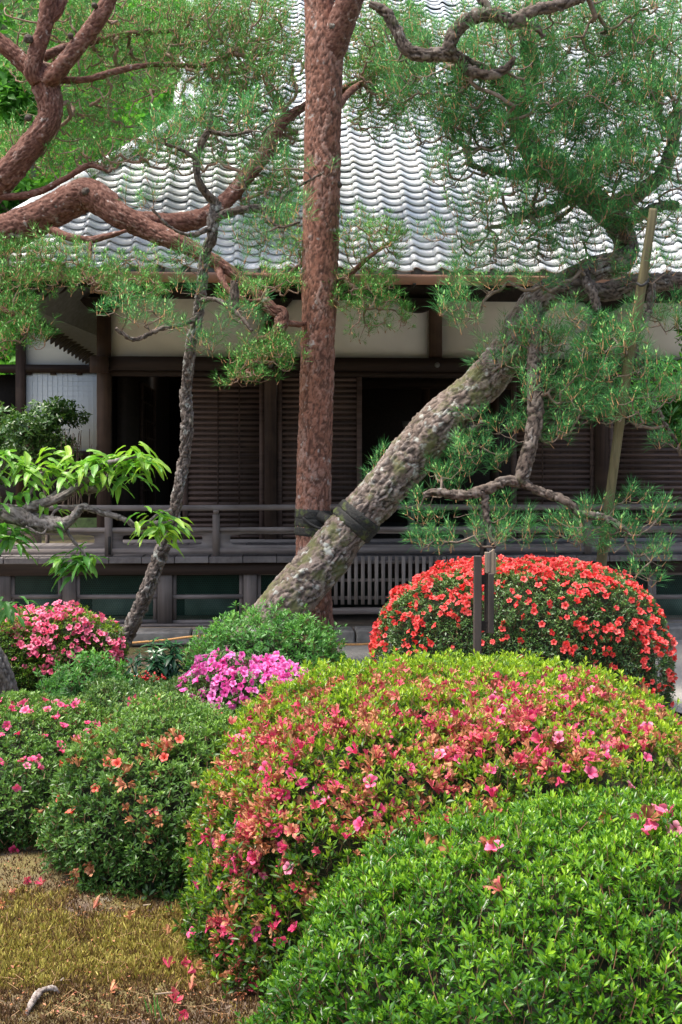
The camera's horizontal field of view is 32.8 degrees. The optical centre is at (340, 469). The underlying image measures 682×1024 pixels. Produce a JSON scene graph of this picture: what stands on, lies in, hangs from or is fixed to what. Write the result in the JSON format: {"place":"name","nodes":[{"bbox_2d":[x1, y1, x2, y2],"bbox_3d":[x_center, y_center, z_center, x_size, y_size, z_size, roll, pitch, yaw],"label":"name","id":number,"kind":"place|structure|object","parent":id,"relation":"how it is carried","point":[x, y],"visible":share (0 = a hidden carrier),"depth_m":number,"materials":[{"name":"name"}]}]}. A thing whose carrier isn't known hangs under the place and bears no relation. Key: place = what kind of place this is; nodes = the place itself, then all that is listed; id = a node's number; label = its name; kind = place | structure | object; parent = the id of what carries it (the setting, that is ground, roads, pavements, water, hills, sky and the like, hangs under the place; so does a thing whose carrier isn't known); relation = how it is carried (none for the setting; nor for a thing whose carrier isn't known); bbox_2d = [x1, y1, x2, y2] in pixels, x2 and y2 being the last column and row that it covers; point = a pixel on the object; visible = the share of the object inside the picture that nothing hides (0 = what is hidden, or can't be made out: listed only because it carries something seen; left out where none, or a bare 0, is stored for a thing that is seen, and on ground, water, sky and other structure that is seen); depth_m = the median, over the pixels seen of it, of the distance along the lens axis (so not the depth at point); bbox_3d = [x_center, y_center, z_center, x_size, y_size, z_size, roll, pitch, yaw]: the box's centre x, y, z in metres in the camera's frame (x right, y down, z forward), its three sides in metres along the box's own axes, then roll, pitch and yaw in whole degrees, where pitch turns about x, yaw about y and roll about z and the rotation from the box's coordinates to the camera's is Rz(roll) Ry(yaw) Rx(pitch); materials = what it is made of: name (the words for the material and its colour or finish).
{"place":"outdoors","nodes":[
{"label":"outdoors","id":0,"kind":"place"},
{"bbox_2d":[143,993,163,1023],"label":"grass shoot","id":1,"kind":"object","parent":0,"point":[157,1004],"depth_m":3.40,"materials":[{"name":"green plant"}]},
{"bbox_2d":[0,0,671,527],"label":"hill","id":2,"kind":"structure","parent":0,"point":[86,522],"depth_m":44.22,"materials":[{"name":"green plant"}]},
{"bbox_2d":[0,0,178,374],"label":"wood","id":3,"kind":"object","parent":2,"relation":"on","point":[7,18],"visible":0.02,"depth_m":43.26,"materials":[{"name":"green plant"}]},
{"bbox_2d":[0,534,681,1023],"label":"ground","id":4,"kind":"structure","parent":0,"point":[132,654],"depth_m":4.24,"materials":[{"name":"soil"}]},
{"bbox_2d":[0,321,14,374],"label":"woodland tree","id":5,"kind":"object","parent":4,"relation":"on","point":[10,360],"visible":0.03,"depth_m":27.90,"materials":[{"name":"green plant"}]},
{"bbox_2d":[0,616,70,694],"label":"edge azalea","id":6,"kind":"object","parent":4,"relation":"on","point":[6,641],"visible":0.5,"depth_m":7.79,"materials":[{"name":"pink plant"}]},
{"bbox_2d":[0,401,75,502],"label":"garden tree","id":7,"kind":"object","parent":4,"relation":"on","point":[5,444],"visible":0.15,"depth_m":14.86,"materials":[{"name":"green plant"}]},
{"bbox_2d":[25,985,59,1015],"bbox_3d":[-0.907,1.587,3.471,0.046,0.042,0.183,0,0,22],"label":"exposed root","id":8,"kind":"object","parent":4,"relation":"on","point":[37,995],"visible":1,"depth_m":3.48,"materials":[{"name":"grey wood"}]},
{"bbox_2d":[0,395,92,542],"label":"garden tree","id":9,"kind":"object","parent":4,"relation":"on","point":[33,434],"visible":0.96,"depth_m":13.30,"materials":[{"name":"green plant"}]},
{"bbox_2d":[0,313,96,517],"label":"hall","id":10,"kind":"structure","parent":4,"relation":"on","point":[47,371],"depth_m":18.75,"materials":[{"name":"paint"}]},
{"bbox_2d":[0,55,122,358],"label":"woodland tree","id":11,"kind":"object","parent":4,"relation":"on","point":[72,146],"visible":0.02,"depth_m":32.44,"materials":[{"name":"green plant"}]},
{"bbox_2d":[0,599,129,703],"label":"pink azalea","id":12,"kind":"object","parent":4,"relation":"on","point":[77,636],"visible":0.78,"depth_m":7.94,"materials":[{"name":"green plant"}]},
{"bbox_2d":[0,688,130,852],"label":"magenta fleck azalea","id":13,"kind":"object","parent":4,"relation":"on","point":[35,733],"visible":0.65,"depth_m":5.08,"materials":[{"name":"green plant"}]},
{"bbox_2d":[0,47,146,542],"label":"woodland tree","id":14,"kind":"object","parent":4,"relation":"on","point":[12,96],"visible":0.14,"depth_m":23.41,"materials":[{"name":"green plant"}]},
{"bbox_2d":[32,647,142,701],"bbox_3d":[-1.491,1.325,6.735,0.734,0.608,0.638,0,0,0],"label":"light green bush","id":15,"kind":"object","parent":4,"relation":"on","point":[103,668],"visible":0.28,"depth_m":6.67,"materials":[{"name":"green plant"}]},
{"bbox_2d":[0,441,195,694],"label":"cherry tree","id":16,"kind":"object","parent":4,"relation":"on","point":[26,516],"visible":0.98,"depth_m":6.09,"materials":[{"name":"green plant"}]},
{"bbox_2d":[16,0,181,160],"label":"woodland tree","id":17,"kind":"object","parent":4,"relation":"on","point":[129,73],"depth_m":33.06,"materials":[{"name":"green plant"}]},
{"bbox_2d":[3,914,232,1019],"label":"dry needles","id":18,"kind":"object","parent":4,"relation":"on","point":[107,973],"visible":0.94,"depth_m":3.52,"materials":[{"name":"brown plant"}]},
{"bbox_2d":[0,844,272,1023],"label":"moss","id":19,"kind":"object","parent":4,"relation":"on","point":[76,955],"visible":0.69,"depth_m":3.77,"materials":[{"name":"plant"}]},
{"bbox_2d":[23,876,31,884],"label":"fallen blossom","id":20,"kind":"object","parent":19,"relation":"on","point":[28,879],"visible":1,"depth_m":4.46,"materials":[{"name":"pink plant"}]},
{"bbox_2d":[35,876,45,886],"bbox_3d":[-1.150,1.573,4.436,0.037,0.037,0.037,0,0,10],"label":"fallen blossom","id":21,"kind":"object","parent":19,"relation":"on","point":[40,879],"visible":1,"depth_m":4.42,"materials":[{"name":"pink plant"}]},
{"bbox_2d":[93,895,100,907],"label":"fallen blossom","id":22,"kind":"object","parent":19,"relation":"on","point":[95,904],"visible":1,"depth_m":4.18,"materials":[{"name":"orange plant"}]},
{"bbox_2d":[110,979,119,991],"bbox_3d":[-0.701,1.590,3.565,0.036,0.035,0.033,0,0,-43],"label":"fallen blossom","id":23,"kind":"object","parent":19,"relation":"on","point":[114,987],"visible":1,"depth_m":3.56,"materials":[{"name":"orange plant"}]},
{"bbox_2d":[0,859,242,1019],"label":"leaf litter","id":24,"kind":"object","parent":19,"relation":"on","point":[101,966],"visible":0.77,"depth_m":3.64,"materials":[{"name":"brown plant"}]},
{"bbox_2d":[124,911,130,919],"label":"fallen blossom","id":25,"kind":"object","parent":19,"relation":"on","point":[129,915],"visible":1,"depth_m":4.06,"materials":[{"name":"orange plant"}]},
{"bbox_2d":[155,992,173,994],"bbox_3d":[-0.536,1.588,3.521,0.055,0.004,0.006,-1,0,-11],"label":"wood chip","id":26,"kind":"object","parent":19,"relation":"on","point":[163,993],"visible":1,"depth_m":3.52,"materials":[{"name":"beige wood"}]},
{"bbox_2d":[163,924,170,933],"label":"fallen blossom","id":27,"kind":"object","parent":19,"relation":"on","point":[168,929],"visible":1,"depth_m":3.94,"materials":[{"name":"orange plant"}]},
{"bbox_2d":[163,956,176,967],"bbox_3d":[-0.551,1.571,3.718,0.032,0.032,0.039,0,0,37],"label":"fallen blossom","id":28,"kind":"object","parent":19,"relation":"on","point":[170,958],"visible":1,"depth_m":3.71,"materials":[{"name":"pink plant"}]},
{"bbox_2d":[168,982,178,995],"bbox_3d":[-0.507,1.579,3.520,0.030,0.042,0.034,0,0,26],"label":"fallen blossom","id":29,"kind":"object","parent":19,"relation":"on","point":[173,989],"visible":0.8,"depth_m":3.52,"materials":[{"name":"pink plant"}]},
{"bbox_2d":[168,990,183,1003],"bbox_3d":[-0.490,1.567,3.444,0.042,0.037,0.031,0,0,15],"label":"fallen blossom","id":30,"kind":"object","parent":19,"relation":"on","point":[176,995],"visible":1,"depth_m":3.45,"materials":[{"name":"pink plant"}]},
{"bbox_2d":[179,1009,187,1020],"bbox_3d":[-0.457,1.584,3.380,0.032,0.035,0.036,-9,-1,8],"label":"fallen blossom","id":31,"kind":"object","parent":19,"relation":"on","point":[184,1014],"visible":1,"depth_m":3.38,"materials":[{"name":"pink plant"}]},
{"bbox_2d":[181,956,191,967],"bbox_3d":[-0.499,1.575,3.713,0.036,0.035,0.032,-28,-10,37],"label":"fallen blossom","id":32,"kind":"object","parent":19,"relation":"on","point":[187,961],"visible":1,"depth_m":3.72,"materials":[{"name":"pink plant"}]},
{"bbox_2d":[188,963,195,975],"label":"fallen blossom","id":33,"kind":"object","parent":19,"relation":"on","point":[191,970],"visible":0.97,"depth_m":3.66,"materials":[{"name":"pink plant"}]},
{"bbox_2d":[188,973,196,989],"bbox_3d":[-0.457,1.572,3.564,0.034,0.035,0.032,0,0,-40],"label":"fallen blossom","id":34,"kind":"object","parent":19,"relation":"on","point":[191,983],"visible":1,"depth_m":3.56,"materials":[{"name":"orange plant"}]},
{"bbox_2d":[196,959,204,969],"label":"fallen blossom","id":35,"kind":"object","parent":19,"relation":"on","point":[200,962],"visible":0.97,"depth_m":3.69,"materials":[{"name":"orange plant"}]},
{"bbox_2d":[60,673,221,731],"bbox_3d":[-0.971,1.331,5.937,1.086,0.575,1.232,0,0,0],"label":"green azalea","id":36,"kind":"object","parent":4,"relation":"on","point":[115,691],"visible":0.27,"depth_m":5.79,"materials":[{"name":"green plant"}]},
{"bbox_2d":[110,67,176,154],"bbox_3d":[-3.548,-3.783,26.963,4.538,10.976,3.942,0,0,0],"label":"woodland tree","id":37,"kind":"object","parent":4,"relation":"on","point":[137,107],"visible":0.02,"depth_m":26.26,"materials":[{"name":"green plant"}]},
{"bbox_2d":[30,688,271,904],"bbox_3d":[-0.697,1.294,4.848,1.171,0.722,1.286,0,0,0],"label":"coral azalea","id":38,"kind":"object","parent":4,"relation":"on","point":[123,810],"visible":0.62,"depth_m":4.44,"materials":[{"name":"green plant"}]},
{"bbox_2d":[118,636,203,685],"bbox_3d":[-1.169,1.365,7.307,0.678,0.617,0.607,0,0,29],"label":"drooping shrub","id":39,"kind":"object","parent":4,"relation":"on","point":[164,667],"visible":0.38,"depth_m":7.25,"materials":[{"name":"green plant"}]},
{"bbox_2d":[0,0,353,389],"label":"spreading red pine","id":40,"kind":"object","parent":4,"relation":"on","point":[26,225],"visible":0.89,"depth_m":9.52,"materials":[{"name":"green plant"}]},
{"bbox_2d":[90,79,339,671],"bbox_3d":[-0.939,-0.543,8.303,1.920,4.477,1.209,0,0,0],"label":"slender pine","id":41,"kind":"object","parent":4,"relation":"on","point":[159,558],"visible":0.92,"depth_m":8.15,"materials":[{"name":"green plant"}]},
{"bbox_2d":[175,647,320,732],"bbox_3d":[-0.458,1.275,5.994,0.915,0.733,0.820,0,0,28],"label":"magenta azalea","id":42,"kind":"object","parent":4,"relation":"on","point":[235,683],"visible":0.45,"depth_m":5.85,"materials":[{"name":"pink plant"}]},
{"bbox_2d":[132,633,390,645],"bbox_3d":[-0.611,1.466,9.100,2.446,0.367,0.024,0,0,0],"label":"stone curb","id":43,"kind":"object","parent":4,"relation":"on","point":[185,637],"visible":0.34,"depth_m":9.09,"materials":[{"name":"grey stone"}]},
{"bbox_2d":[179,596,347,675],"bbox_3d":[-0.487,1.252,7.942,1.370,0.797,0.964,0,0,0],"label":"fresh green bush","id":44,"kind":"object","parent":4,"relation":"on","point":[250,644],"visible":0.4,"depth_m":7.78,"materials":[{"name":"green plant"}]},
{"bbox_2d":[0,0,681,626],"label":"temple hall","id":45,"kind":"structure","parent":4,"relation":"on","point":[238,508],"depth_m":13.13,"materials":[{"name":"grey tile"}]},
{"bbox_2d":[61,429,98,513],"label":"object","id":46,"kind":"object","parent":45,"relation":"on","point":[77,459],"visible":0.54,"depth_m":12.98,"materials":[{"name":"brown wood"}]},
{"bbox_2d":[139,381,155,534],"bbox_3d":[-2.539,-0.146,14.695,0.120,1.909,2.820,0,0,-4],"label":"lattice door","id":47,"kind":"structure","parent":45,"relation":"in","point":[147,395],"depth_m":15.23,"materials":[{"name":"brown wood"}]},
{"bbox_2d":[402,421,414,526],"bbox_3d":[0.972,0.092,16.093,0.260,1.535,0.260,0,0,0],"label":"wooden post","id":48,"kind":"object","parent":45,"relation":"on","point":[405,423],"visible":0.2,"depth_m":16.05,"materials":[{"name":"wood"}]},
{"bbox_2d":[41,614,681,645],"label":"stone ledge","id":49,"kind":"object","parent":4,"relation":"on","point":[358,628],"visible":0.16,"depth_m":10.75,"materials":[{"name":"grey stone"}]},
{"bbox_2d":[331,556,465,613],"bbox_3d":[0.534,1.169,10.930,1.448,0.714,0.130,0,0,-4],"label":"lattice screen","id":50,"kind":"object","parent":49,"relation":"on","point":[369,597],"visible":0.38,"depth_m":10.91,"materials":[{"name":"grey wood"}]},
{"bbox_2d":[293,0,451,657],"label":"red pine","id":51,"kind":"object","parent":4,"relation":"on","point":[330,32],"visible":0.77,"depth_m":9.34,"materials":[{"name":"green plant"}]},
{"bbox_2d":[165,645,681,1018],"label":"withered pink azalea","id":52,"kind":"object","parent":4,"relation":"on","point":[340,760],"visible":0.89,"depth_m":3.78,"materials":[{"name":"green plant"}]},
{"bbox_2d":[221,0,681,651],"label":"leaning pine","id":53,"kind":"object","parent":4,"relation":"on","point":[401,468],"visible":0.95,"depth_m":8.67,"materials":[{"name":"green plant"}]},
{"bbox_2d":[294,499,379,542],"bbox_3d":[-0.027,0.406,9.268,0.388,0.352,0.838,0,0,-41],"label":"trunk binding","id":54,"kind":"object","parent":53,"relation":"attached to","point":[364,528],"visible":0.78,"depth_m":9.02,"materials":[{"name":"black fabric"}]},
{"bbox_2d":[233,779,681,1023],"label":"green azalea","id":55,"kind":"object","parent":4,"relation":"on","point":[527,914],"visible":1,"depth_m":2.73,"materials":[{"name":"green plant"}]},
{"bbox_2d":[473,549,495,654],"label":"wooden support posts","id":56,"kind":"object","parent":4,"relation":"on","point":[486,580],"visible":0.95,"depth_m":6.28,"materials":[{"name":"brown wood"}]},
{"bbox_2d":[368,553,677,709],"bbox_3d":[1.187,1.095,7.762,2.080,1.039,1.662,0,0,0],"label":"red azalea","id":57,"kind":"object","parent":4,"relation":"on","point":[539,606],"visible":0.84,"depth_m":7.28,"materials":[{"name":"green plant"}]},
{"bbox_2d":[629,352,681,455],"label":"pine tree","id":58,"kind":"object","parent":4,"relation":"on","point":[677,413],"visible":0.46,"depth_m":9.70,"materials":[{"name":"green plant"}]},
{"bbox_2d":[673,296,681,358],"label":"broadleaf tree","id":59,"kind":"object","parent":4,"relation":"on","point":[679,331],"visible":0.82,"depth_m":10.05,"materials":[{"name":"green plant"}]},
{"bbox_2d":[337,639,681,712],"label":"gravel path","id":60,"kind":"structure","parent":0,"point":[359,653],"depth_m":9.71,"materials":[{"name":"grey gravel"}]},
{"bbox_2d":[596,208,657,582],"bbox_3d":[2.122,-0.184,8.675,0.422,3.428,0.628,0,0,0],"label":"prop pole","id":61,"kind":"object","parent":60,"relation":"on","point":[642,281],"visible":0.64,"depth_m":8.48,"materials":[{"name":"brown wood"}]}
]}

